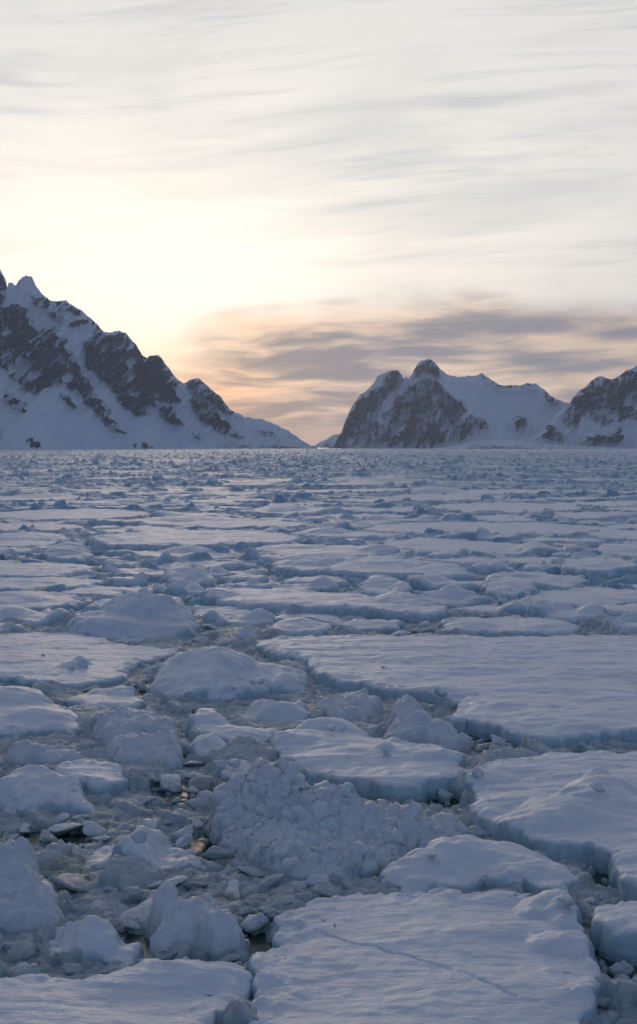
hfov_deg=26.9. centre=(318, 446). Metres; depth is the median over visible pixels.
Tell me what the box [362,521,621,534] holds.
ice floe
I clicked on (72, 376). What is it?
mountain
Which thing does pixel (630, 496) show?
ice floe
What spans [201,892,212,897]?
ice chunk
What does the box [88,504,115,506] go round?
ice floe
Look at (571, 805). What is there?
ice floe
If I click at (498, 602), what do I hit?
ice chunk
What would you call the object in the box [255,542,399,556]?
ice floe
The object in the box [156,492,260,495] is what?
ice floe
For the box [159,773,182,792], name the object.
ice chunk
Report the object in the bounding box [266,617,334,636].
ice floe
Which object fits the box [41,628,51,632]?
ice chunk
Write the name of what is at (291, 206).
sky
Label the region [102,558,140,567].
ice floe
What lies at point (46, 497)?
ice floe
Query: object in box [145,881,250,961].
ice chunk
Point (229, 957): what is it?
ice chunk
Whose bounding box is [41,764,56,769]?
ice chunk
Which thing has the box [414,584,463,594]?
ice floe
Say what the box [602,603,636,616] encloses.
ice floe
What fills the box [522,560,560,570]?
ice floe
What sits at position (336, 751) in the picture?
ice floe
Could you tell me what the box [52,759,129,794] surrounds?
ice floe
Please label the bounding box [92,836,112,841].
ice chunk
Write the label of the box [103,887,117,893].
ice chunk
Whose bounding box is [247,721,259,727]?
ice chunk
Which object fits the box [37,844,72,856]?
ice chunk
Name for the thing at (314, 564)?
ice floe
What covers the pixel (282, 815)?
ice mound
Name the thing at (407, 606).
ice floe
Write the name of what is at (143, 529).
ice floe
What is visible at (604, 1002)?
ice chunk
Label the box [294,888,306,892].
ice chunk
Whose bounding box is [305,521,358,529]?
ice floe
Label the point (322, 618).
ice floe
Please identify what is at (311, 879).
ice chunk
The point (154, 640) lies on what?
ice chunk
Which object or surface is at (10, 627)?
ice floe
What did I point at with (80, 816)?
ice chunk
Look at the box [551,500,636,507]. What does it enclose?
ice floe
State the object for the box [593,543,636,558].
ice floe
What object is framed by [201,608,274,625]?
ice floe
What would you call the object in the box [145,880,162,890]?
ice chunk
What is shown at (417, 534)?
ice floe
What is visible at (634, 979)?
ice chunk
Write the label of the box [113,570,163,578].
ice floe
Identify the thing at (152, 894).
ice chunk
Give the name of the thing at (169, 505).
ice floe
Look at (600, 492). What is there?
ice floe
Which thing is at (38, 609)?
ice chunk
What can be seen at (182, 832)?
ice chunk
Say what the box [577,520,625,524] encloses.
ice floe
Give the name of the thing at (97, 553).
ice chunk
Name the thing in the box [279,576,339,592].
ice floe
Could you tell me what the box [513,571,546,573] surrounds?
ice floe
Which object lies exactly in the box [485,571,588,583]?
ice floe
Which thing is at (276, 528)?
ice floe
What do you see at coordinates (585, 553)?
ice floe
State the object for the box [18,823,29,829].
ice chunk
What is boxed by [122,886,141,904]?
ice chunk
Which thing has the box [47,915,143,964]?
ice block
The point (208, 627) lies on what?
ice chunk
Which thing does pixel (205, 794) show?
ice chunk
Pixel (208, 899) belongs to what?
ice chunk
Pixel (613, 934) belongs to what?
ice floe
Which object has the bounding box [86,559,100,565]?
ice chunk
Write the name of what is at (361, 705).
ice chunk
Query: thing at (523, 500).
ice floe
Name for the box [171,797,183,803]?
ice chunk
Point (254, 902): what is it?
ice chunk
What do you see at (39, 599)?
ice floe
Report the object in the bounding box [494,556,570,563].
ice floe
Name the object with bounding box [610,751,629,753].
ice chunk
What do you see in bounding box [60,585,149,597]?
ice floe
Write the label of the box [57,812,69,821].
ice chunk
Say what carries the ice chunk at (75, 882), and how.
on the sea
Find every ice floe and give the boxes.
[0,493,88,501]
[0,508,151,521]
[0,522,89,529]
[0,529,25,532]
[0,532,66,547]
[0,547,30,554]
[0,549,17,559]
[0,560,18,562]
[0,562,97,577]
[0,576,103,590]
[0,590,84,610]
[0,606,73,625]
[0,622,23,631]
[0,632,179,687]
[0,685,82,738]
[0,958,253,1023]
[8,498,150,504]
[30,520,67,523]
[32,546,45,549]
[41,541,95,563]
[48,488,143,492]
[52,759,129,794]
[59,529,76,533]
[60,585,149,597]
[65,686,146,708]
[78,529,113,535]
[85,529,303,550]
[86,518,120,522]
[86,594,183,610]
[87,525,120,529]
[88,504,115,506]
[89,527,188,533]
[92,554,137,562]
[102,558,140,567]
[103,571,148,586]
[104,565,153,573]
[110,587,151,598]
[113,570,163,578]
[117,496,190,499]
[117,528,142,533]
[121,515,310,529]
[132,545,238,560]
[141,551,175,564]
[151,510,237,517]
[152,504,175,507]
[154,581,203,596]
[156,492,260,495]
[157,561,257,569]
[158,563,214,588]
[168,501,224,506]
[182,497,270,501]
[183,708,278,742]
[184,503,250,509]
[188,507,224,511]
[190,605,249,616]
[201,586,449,622]
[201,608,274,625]
[208,566,267,578]
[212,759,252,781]
[217,574,268,583]
[223,577,272,588]
[238,547,280,561]
[242,526,291,531]
[246,886,601,1023]
[247,503,325,517]
[254,634,636,747]
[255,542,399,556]
[260,517,302,519]
[264,487,410,493]
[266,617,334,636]
[268,552,473,580]
[269,502,328,504]
[270,717,466,803]
[273,614,342,622]
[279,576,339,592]
[284,575,349,586]
[290,527,401,539]
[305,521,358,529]
[315,537,364,543]
[316,505,369,506]
[318,496,414,502]
[319,513,405,517]
[323,520,354,522]
[332,619,404,632]
[338,506,437,513]
[357,575,413,595]
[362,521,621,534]
[366,515,437,520]
[367,555,402,558]
[379,834,578,894]
[383,537,564,556]
[390,554,422,558]
[391,493,506,500]
[405,573,482,591]
[409,532,427,536]
[411,486,553,494]
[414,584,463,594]
[421,585,490,607]
[424,556,506,566]
[427,501,584,513]
[428,548,468,558]
[437,615,581,636]
[447,512,531,517]
[449,599,529,615]
[460,750,636,901]
[461,563,514,574]
[475,526,522,540]
[476,516,537,522]
[480,577,539,599]
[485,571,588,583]
[489,561,517,568]
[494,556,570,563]
[496,498,545,502]
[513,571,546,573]
[521,587,636,607]
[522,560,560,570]
[523,537,606,544]
[525,530,567,537]
[526,599,607,623]
[540,496,613,500]
[550,558,566,565]
[550,581,574,587]
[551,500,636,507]
[551,511,636,520]
[551,543,573,546]
[551,552,575,557]
[554,516,574,520]
[561,558,636,578]
[563,541,591,550]
[571,549,619,558]
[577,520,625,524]
[579,490,636,493]
[583,530,636,540]
[589,901,636,966]
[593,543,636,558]
[601,610,636,633]
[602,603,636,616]
[604,523,636,529]
[608,495,636,498]
[625,518,636,523]
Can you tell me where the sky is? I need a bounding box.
[0,0,636,445]
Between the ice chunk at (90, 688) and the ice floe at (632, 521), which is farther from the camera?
the ice floe at (632, 521)
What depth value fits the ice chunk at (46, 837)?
26.60 m
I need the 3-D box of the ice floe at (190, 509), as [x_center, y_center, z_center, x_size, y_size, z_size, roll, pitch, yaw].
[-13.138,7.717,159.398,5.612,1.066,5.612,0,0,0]
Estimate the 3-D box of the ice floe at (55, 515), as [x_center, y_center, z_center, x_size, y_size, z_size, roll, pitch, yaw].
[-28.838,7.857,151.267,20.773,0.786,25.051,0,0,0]
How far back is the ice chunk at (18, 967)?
19.90 m
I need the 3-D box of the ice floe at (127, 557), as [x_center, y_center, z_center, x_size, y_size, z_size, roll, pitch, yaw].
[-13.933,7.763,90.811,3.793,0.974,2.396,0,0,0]
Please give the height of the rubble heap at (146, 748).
1.098 m
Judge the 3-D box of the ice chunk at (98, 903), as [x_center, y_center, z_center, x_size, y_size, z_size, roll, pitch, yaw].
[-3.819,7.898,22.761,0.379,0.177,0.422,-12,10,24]
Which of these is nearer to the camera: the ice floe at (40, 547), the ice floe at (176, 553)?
the ice floe at (176, 553)
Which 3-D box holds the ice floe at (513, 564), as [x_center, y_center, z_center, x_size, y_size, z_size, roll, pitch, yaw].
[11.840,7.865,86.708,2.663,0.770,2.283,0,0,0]
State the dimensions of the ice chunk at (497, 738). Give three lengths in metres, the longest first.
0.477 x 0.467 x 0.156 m
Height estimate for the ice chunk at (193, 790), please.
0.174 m
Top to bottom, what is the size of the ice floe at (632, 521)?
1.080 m
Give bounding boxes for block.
[0,764,95,815]
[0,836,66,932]
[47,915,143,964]
[64,592,204,644]
[85,825,201,870]
[145,646,310,701]
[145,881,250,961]
[186,733,226,755]
[230,699,310,721]
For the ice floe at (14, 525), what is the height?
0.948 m
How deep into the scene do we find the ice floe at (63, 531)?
119.24 m
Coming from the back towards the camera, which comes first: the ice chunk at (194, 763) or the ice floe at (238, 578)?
the ice floe at (238, 578)
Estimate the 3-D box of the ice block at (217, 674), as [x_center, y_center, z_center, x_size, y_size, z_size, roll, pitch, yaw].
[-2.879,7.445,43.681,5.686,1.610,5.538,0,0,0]
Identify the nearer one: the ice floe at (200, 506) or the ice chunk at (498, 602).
the ice chunk at (498, 602)
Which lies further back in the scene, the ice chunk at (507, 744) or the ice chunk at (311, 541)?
the ice chunk at (311, 541)
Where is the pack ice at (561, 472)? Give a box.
[0,448,636,615]
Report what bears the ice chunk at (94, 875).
on the sea
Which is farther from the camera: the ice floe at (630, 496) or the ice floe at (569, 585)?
the ice floe at (630, 496)
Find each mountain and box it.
[0,270,317,448]
[312,434,339,447]
[330,359,567,447]
[521,366,636,447]
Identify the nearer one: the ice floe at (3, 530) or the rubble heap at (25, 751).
the rubble heap at (25, 751)
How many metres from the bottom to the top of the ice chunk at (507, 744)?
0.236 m
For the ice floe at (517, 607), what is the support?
on the sea
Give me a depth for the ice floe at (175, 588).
70.06 m
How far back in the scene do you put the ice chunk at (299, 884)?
23.87 m
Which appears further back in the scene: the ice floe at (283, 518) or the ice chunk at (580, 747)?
the ice floe at (283, 518)
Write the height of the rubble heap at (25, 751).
0.887 m
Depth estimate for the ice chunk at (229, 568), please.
83.84 m
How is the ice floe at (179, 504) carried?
on the sea
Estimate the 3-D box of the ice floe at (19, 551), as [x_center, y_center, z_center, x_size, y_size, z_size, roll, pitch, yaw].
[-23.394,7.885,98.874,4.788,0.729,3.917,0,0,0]
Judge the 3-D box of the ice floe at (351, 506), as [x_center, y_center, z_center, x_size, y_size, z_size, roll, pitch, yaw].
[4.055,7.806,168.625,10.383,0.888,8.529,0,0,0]
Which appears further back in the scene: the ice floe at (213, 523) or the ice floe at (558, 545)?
the ice floe at (213, 523)
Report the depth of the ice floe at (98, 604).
64.72 m
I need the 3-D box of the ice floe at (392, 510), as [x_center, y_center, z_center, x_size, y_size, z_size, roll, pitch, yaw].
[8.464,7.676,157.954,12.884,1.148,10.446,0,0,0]
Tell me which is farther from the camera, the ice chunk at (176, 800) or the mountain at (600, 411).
the mountain at (600, 411)
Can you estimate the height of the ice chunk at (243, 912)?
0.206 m
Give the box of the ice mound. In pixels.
[203,757,468,880]
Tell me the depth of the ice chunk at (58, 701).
40.16 m
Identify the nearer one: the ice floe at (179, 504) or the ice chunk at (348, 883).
the ice chunk at (348, 883)
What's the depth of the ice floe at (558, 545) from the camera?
103.77 m
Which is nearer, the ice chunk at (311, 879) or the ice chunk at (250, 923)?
the ice chunk at (250, 923)
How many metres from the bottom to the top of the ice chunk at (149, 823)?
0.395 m
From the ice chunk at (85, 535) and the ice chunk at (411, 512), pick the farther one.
the ice chunk at (411, 512)
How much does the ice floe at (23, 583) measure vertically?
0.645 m
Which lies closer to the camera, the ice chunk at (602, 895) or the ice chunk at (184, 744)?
the ice chunk at (602, 895)
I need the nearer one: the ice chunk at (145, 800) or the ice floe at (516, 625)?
the ice chunk at (145, 800)
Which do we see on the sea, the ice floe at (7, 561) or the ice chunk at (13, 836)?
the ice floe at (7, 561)
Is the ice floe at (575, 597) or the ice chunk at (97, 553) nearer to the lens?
the ice floe at (575, 597)
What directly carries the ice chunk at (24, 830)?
on the sea
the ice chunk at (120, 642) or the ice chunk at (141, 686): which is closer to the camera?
the ice chunk at (141, 686)
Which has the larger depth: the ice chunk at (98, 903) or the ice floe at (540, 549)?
the ice floe at (540, 549)
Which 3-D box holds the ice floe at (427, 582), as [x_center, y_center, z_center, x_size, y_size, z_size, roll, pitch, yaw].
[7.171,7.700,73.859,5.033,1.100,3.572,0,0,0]
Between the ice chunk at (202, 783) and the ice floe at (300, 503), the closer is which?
the ice chunk at (202, 783)
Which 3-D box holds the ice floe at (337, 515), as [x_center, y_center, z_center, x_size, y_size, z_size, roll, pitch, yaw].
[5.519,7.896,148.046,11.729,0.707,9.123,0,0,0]
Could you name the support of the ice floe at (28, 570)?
on the sea
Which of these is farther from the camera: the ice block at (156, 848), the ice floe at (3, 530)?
the ice floe at (3, 530)
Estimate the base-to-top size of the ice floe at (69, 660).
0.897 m
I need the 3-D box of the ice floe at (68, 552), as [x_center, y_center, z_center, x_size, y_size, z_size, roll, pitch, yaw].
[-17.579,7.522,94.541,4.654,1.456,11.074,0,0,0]
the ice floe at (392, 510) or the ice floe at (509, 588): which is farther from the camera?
the ice floe at (392, 510)
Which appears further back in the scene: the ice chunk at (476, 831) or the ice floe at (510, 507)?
the ice floe at (510, 507)
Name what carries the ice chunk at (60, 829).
on the sea
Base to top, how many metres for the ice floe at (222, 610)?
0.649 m
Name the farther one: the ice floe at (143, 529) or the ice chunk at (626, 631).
the ice floe at (143, 529)
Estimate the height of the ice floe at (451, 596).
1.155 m
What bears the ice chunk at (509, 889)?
on the sea
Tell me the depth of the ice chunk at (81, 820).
27.66 m
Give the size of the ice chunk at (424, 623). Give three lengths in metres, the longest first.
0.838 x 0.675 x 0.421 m
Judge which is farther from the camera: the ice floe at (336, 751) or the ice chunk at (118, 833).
the ice floe at (336, 751)
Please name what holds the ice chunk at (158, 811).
on the brash ice at (126, 810)
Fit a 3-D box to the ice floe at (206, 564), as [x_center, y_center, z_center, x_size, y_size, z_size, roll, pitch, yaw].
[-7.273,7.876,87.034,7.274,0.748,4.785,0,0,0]
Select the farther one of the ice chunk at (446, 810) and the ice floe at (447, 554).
the ice floe at (447, 554)
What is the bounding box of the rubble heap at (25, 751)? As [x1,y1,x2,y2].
[6,739,81,765]
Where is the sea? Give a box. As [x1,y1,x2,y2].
[17,448,636,978]
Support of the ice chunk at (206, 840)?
on the sea
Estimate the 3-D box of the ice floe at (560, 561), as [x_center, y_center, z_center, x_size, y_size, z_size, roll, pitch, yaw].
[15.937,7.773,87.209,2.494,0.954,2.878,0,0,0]
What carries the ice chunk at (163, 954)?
on the sea
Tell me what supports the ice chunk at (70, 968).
on the sea
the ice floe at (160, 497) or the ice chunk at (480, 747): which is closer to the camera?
the ice chunk at (480, 747)
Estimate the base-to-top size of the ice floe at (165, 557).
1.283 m
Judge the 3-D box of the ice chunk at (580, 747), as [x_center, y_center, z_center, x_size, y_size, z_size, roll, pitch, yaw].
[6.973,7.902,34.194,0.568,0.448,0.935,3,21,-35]
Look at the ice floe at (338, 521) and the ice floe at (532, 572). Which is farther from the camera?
the ice floe at (338, 521)
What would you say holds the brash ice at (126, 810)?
on the sea
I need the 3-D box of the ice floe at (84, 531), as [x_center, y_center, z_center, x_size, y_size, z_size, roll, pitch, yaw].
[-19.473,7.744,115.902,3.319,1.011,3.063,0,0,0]
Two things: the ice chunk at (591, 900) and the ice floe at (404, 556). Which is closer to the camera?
the ice chunk at (591, 900)
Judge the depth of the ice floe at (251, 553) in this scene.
90.62 m
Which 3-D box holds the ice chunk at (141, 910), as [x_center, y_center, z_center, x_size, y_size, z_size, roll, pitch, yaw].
[-2.915,7.890,22.464,0.667,0.382,0.982,-13,13,27]
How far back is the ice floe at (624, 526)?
127.33 m
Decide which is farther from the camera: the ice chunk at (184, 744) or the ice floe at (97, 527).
the ice floe at (97, 527)
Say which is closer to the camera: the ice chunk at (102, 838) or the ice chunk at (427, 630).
the ice chunk at (102, 838)
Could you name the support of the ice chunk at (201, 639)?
on the sea
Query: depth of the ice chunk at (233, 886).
23.47 m
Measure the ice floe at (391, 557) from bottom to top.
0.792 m
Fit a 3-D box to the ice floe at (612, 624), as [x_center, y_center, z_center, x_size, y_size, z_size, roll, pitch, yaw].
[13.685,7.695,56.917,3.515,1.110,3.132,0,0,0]
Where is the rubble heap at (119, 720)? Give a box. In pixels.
[91,706,179,742]
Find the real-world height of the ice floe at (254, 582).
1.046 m
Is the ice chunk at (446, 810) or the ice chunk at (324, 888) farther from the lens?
the ice chunk at (446, 810)
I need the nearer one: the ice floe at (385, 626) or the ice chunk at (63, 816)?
the ice chunk at (63, 816)
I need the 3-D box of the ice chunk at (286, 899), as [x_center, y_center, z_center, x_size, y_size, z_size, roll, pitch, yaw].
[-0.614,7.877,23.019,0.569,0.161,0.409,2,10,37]
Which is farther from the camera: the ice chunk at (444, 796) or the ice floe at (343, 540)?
the ice floe at (343, 540)
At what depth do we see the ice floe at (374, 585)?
70.81 m
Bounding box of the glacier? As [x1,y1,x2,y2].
[434,439,629,448]
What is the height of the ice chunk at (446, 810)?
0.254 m
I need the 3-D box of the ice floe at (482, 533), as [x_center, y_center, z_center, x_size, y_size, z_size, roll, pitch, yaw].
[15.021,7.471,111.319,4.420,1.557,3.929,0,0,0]
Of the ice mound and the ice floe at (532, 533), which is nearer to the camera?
the ice mound
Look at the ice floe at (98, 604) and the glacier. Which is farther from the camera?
the glacier
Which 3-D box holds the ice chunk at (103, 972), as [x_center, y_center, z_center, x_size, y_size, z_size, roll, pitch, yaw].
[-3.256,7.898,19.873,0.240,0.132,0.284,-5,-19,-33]
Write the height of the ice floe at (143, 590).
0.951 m
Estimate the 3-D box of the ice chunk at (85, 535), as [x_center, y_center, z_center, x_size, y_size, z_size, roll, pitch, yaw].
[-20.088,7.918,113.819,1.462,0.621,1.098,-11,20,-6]
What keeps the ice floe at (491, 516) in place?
on the sea
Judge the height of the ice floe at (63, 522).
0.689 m
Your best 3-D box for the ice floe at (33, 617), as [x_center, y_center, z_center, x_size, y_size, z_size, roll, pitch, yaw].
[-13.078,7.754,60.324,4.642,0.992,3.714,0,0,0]
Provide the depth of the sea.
26.59 m
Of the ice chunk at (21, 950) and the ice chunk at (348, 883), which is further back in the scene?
the ice chunk at (348, 883)
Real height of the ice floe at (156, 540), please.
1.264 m
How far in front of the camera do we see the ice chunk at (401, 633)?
54.21 m
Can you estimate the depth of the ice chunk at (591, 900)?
22.95 m
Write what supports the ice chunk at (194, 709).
on the sea
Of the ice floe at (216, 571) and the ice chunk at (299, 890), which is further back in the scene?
the ice floe at (216, 571)
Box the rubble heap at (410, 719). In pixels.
[383,694,474,750]
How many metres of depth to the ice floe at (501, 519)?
137.28 m
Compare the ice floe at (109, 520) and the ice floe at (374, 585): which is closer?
the ice floe at (374, 585)
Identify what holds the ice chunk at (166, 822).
on the sea
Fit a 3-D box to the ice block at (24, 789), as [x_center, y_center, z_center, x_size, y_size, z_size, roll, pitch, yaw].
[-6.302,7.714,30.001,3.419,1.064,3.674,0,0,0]
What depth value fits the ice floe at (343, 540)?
105.86 m
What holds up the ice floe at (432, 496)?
on the sea
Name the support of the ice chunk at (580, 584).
on the sea
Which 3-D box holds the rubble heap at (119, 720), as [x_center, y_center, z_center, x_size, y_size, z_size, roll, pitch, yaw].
[-5.164,7.758,36.594,2.501,0.985,3.553,0,0,-27]
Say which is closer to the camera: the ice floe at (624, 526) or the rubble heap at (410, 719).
the rubble heap at (410, 719)
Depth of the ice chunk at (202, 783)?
30.92 m
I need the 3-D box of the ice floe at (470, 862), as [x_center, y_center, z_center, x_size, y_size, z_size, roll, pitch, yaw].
[2.917,7.785,24.535,3.834,0.929,2.959,0,0,0]
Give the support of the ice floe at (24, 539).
on the sea
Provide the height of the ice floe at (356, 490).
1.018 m
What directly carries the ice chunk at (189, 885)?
on the sea
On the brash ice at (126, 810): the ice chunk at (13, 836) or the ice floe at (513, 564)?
the ice chunk at (13, 836)
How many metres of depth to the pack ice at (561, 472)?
263.28 m
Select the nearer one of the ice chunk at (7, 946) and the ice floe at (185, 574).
the ice chunk at (7, 946)
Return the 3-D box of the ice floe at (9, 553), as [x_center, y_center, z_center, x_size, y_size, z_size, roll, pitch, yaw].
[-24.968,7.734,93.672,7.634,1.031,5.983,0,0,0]
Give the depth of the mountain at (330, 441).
8437.67 m
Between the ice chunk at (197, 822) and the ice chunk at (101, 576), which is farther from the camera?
the ice chunk at (101, 576)
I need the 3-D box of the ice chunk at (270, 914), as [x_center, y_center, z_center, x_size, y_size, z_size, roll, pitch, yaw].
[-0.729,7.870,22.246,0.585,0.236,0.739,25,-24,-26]
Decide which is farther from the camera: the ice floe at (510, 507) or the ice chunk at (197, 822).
the ice floe at (510, 507)
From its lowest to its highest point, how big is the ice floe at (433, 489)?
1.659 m
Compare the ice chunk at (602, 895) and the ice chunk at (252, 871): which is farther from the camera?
the ice chunk at (252, 871)
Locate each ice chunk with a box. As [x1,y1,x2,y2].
[0,553,4,559]
[1,941,14,950]
[4,939,37,962]
[8,834,18,839]
[9,962,28,973]
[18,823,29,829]
[19,828,29,833]
[31,607,50,611]
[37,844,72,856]
[38,829,57,844]
[39,683,58,694]
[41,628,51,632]
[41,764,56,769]
[47,823,82,835]
[48,697,65,706]
[53,873,91,892]
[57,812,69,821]
[60,740,68,745]
[62,963,84,975]
[70,814,88,820]
[76,818,84,830]
[78,533,90,536]
[82,685,100,692]
[82,820,105,836]
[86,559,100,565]
[88,573,109,578]
[88,870,102,880]
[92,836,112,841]
[92,900,102,906]
[93,550,102,555]
[94,970,109,974]
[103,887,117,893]
[112,830,131,835]
[113,640,125,643]
[118,897,152,923]
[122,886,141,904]
[123,917,142,929]
[135,682,146,691]
[135,772,159,783]
[139,796,154,803]
[142,818,158,828]
[144,889,155,900]
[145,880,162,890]
[148,708,158,713]
[149,638,159,643]
[151,948,177,959]
[154,807,165,815]
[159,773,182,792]
[161,819,171,824]
[163,875,189,885]
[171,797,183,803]
[171,824,193,841]
[173,808,193,815]
[179,738,189,749]
[183,760,203,765]
[184,881,207,888]
[185,773,197,778]
[185,786,198,793]
[186,798,209,809]
[187,775,213,791]
[191,636,207,642]
[191,704,214,712]
[192,816,203,827]
[196,790,212,798]
[198,838,210,843]
[200,624,218,629]
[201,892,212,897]
[202,845,233,859]
[204,896,218,902]
[216,953,241,961]
[223,565,236,571]
[223,879,240,899]
[233,625,257,639]
[237,866,265,876]
[237,907,254,916]
[239,912,269,932]
[246,898,263,906]
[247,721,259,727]
[257,907,282,921]
[258,873,285,892]
[276,895,300,904]
[289,880,306,887]
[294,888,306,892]
[300,537,318,544]
[305,873,330,885]
[312,880,343,897]
[319,686,382,721]
[327,631,337,635]
[341,878,362,889]
[348,628,358,634]
[390,630,410,636]
[406,509,425,513]
[413,626,435,633]
[418,621,430,626]
[438,788,453,803]
[440,809,454,814]
[468,825,491,837]
[473,741,497,751]
[490,600,501,604]
[491,735,507,743]
[493,887,520,893]
[500,742,513,748]
[501,613,513,616]
[570,742,597,752]
[574,582,584,587]
[582,897,595,904]
[597,995,610,1008]
[599,891,611,900]
[607,961,634,976]
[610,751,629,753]
[616,628,632,635]
[630,976,636,983]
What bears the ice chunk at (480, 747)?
on the sea
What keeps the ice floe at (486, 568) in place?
on the sea
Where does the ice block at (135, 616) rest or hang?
on the sea
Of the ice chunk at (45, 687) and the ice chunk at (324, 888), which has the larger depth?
the ice chunk at (45, 687)
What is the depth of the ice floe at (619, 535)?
113.61 m
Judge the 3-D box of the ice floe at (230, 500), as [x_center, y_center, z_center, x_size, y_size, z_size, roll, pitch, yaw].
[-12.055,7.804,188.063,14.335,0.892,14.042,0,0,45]
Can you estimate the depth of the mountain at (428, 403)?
5468.11 m
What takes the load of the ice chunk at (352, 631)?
on the sea
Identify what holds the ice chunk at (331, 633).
on the sea
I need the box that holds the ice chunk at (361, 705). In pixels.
[319,686,382,721]
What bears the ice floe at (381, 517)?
on the sea
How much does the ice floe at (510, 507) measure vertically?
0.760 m
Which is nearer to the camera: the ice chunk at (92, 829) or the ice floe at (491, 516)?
the ice chunk at (92, 829)
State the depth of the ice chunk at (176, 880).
23.96 m
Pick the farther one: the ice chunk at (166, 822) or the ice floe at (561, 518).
the ice floe at (561, 518)
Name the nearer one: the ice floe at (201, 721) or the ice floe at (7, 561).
the ice floe at (201, 721)
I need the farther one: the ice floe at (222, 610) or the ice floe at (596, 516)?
the ice floe at (596, 516)
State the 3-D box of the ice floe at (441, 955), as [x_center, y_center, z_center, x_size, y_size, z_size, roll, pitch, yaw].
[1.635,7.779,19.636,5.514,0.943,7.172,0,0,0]
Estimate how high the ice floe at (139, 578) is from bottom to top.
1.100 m
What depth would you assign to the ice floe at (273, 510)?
152.09 m
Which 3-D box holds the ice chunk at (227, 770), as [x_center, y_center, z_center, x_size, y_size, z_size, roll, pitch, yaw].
[-1.940,7.829,31.800,1.496,0.843,2.160,0,0,0]
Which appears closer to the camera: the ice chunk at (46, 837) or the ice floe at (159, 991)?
the ice floe at (159, 991)
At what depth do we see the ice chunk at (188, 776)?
31.70 m
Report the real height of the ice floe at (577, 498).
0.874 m
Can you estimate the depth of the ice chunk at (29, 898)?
22.31 m
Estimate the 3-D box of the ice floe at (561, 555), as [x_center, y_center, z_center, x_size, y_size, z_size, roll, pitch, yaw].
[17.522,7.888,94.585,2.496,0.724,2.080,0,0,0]
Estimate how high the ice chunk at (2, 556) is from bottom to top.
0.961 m
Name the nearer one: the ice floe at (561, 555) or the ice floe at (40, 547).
the ice floe at (561, 555)
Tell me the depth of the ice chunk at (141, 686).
43.43 m
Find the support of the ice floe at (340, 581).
on the sea
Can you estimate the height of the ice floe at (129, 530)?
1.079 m
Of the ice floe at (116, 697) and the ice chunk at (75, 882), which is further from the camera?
the ice floe at (116, 697)
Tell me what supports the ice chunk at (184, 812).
on the sea
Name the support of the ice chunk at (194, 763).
on the sea
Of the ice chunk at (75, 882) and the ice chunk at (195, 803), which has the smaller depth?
the ice chunk at (75, 882)
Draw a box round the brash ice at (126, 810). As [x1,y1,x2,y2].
[0,604,636,1023]
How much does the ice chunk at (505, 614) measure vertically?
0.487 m
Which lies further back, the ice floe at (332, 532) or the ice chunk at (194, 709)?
the ice floe at (332, 532)
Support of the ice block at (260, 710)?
on the sea
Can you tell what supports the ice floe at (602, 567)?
on the sea
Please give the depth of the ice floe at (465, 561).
89.17 m
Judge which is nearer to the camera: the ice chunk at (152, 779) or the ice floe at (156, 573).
the ice chunk at (152, 779)
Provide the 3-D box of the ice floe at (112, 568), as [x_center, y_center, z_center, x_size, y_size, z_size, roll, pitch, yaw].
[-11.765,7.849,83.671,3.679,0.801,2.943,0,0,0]
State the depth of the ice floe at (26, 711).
37.14 m
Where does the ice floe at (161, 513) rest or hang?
on the sea
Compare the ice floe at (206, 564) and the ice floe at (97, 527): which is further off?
the ice floe at (97, 527)
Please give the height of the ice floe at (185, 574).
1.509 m
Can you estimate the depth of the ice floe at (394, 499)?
182.07 m
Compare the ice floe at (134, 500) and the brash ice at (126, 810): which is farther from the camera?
the ice floe at (134, 500)
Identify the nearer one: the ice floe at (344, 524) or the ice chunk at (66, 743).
the ice chunk at (66, 743)
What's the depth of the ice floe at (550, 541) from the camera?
106.73 m
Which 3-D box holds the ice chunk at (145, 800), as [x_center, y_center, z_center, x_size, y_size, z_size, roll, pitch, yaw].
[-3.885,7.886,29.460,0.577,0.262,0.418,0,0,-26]
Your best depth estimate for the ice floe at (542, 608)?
60.16 m
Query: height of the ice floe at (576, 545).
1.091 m
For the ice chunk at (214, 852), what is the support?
on the sea
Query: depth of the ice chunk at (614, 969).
20.01 m
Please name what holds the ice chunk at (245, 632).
on the sea
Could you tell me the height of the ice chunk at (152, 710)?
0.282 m
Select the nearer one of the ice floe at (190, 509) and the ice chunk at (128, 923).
the ice chunk at (128, 923)
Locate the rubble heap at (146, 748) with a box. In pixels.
[105,729,184,769]
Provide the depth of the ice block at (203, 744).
34.05 m
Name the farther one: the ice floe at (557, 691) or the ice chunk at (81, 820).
the ice floe at (557, 691)
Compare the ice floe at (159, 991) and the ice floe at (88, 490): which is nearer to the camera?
the ice floe at (159, 991)
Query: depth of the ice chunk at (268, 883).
23.77 m

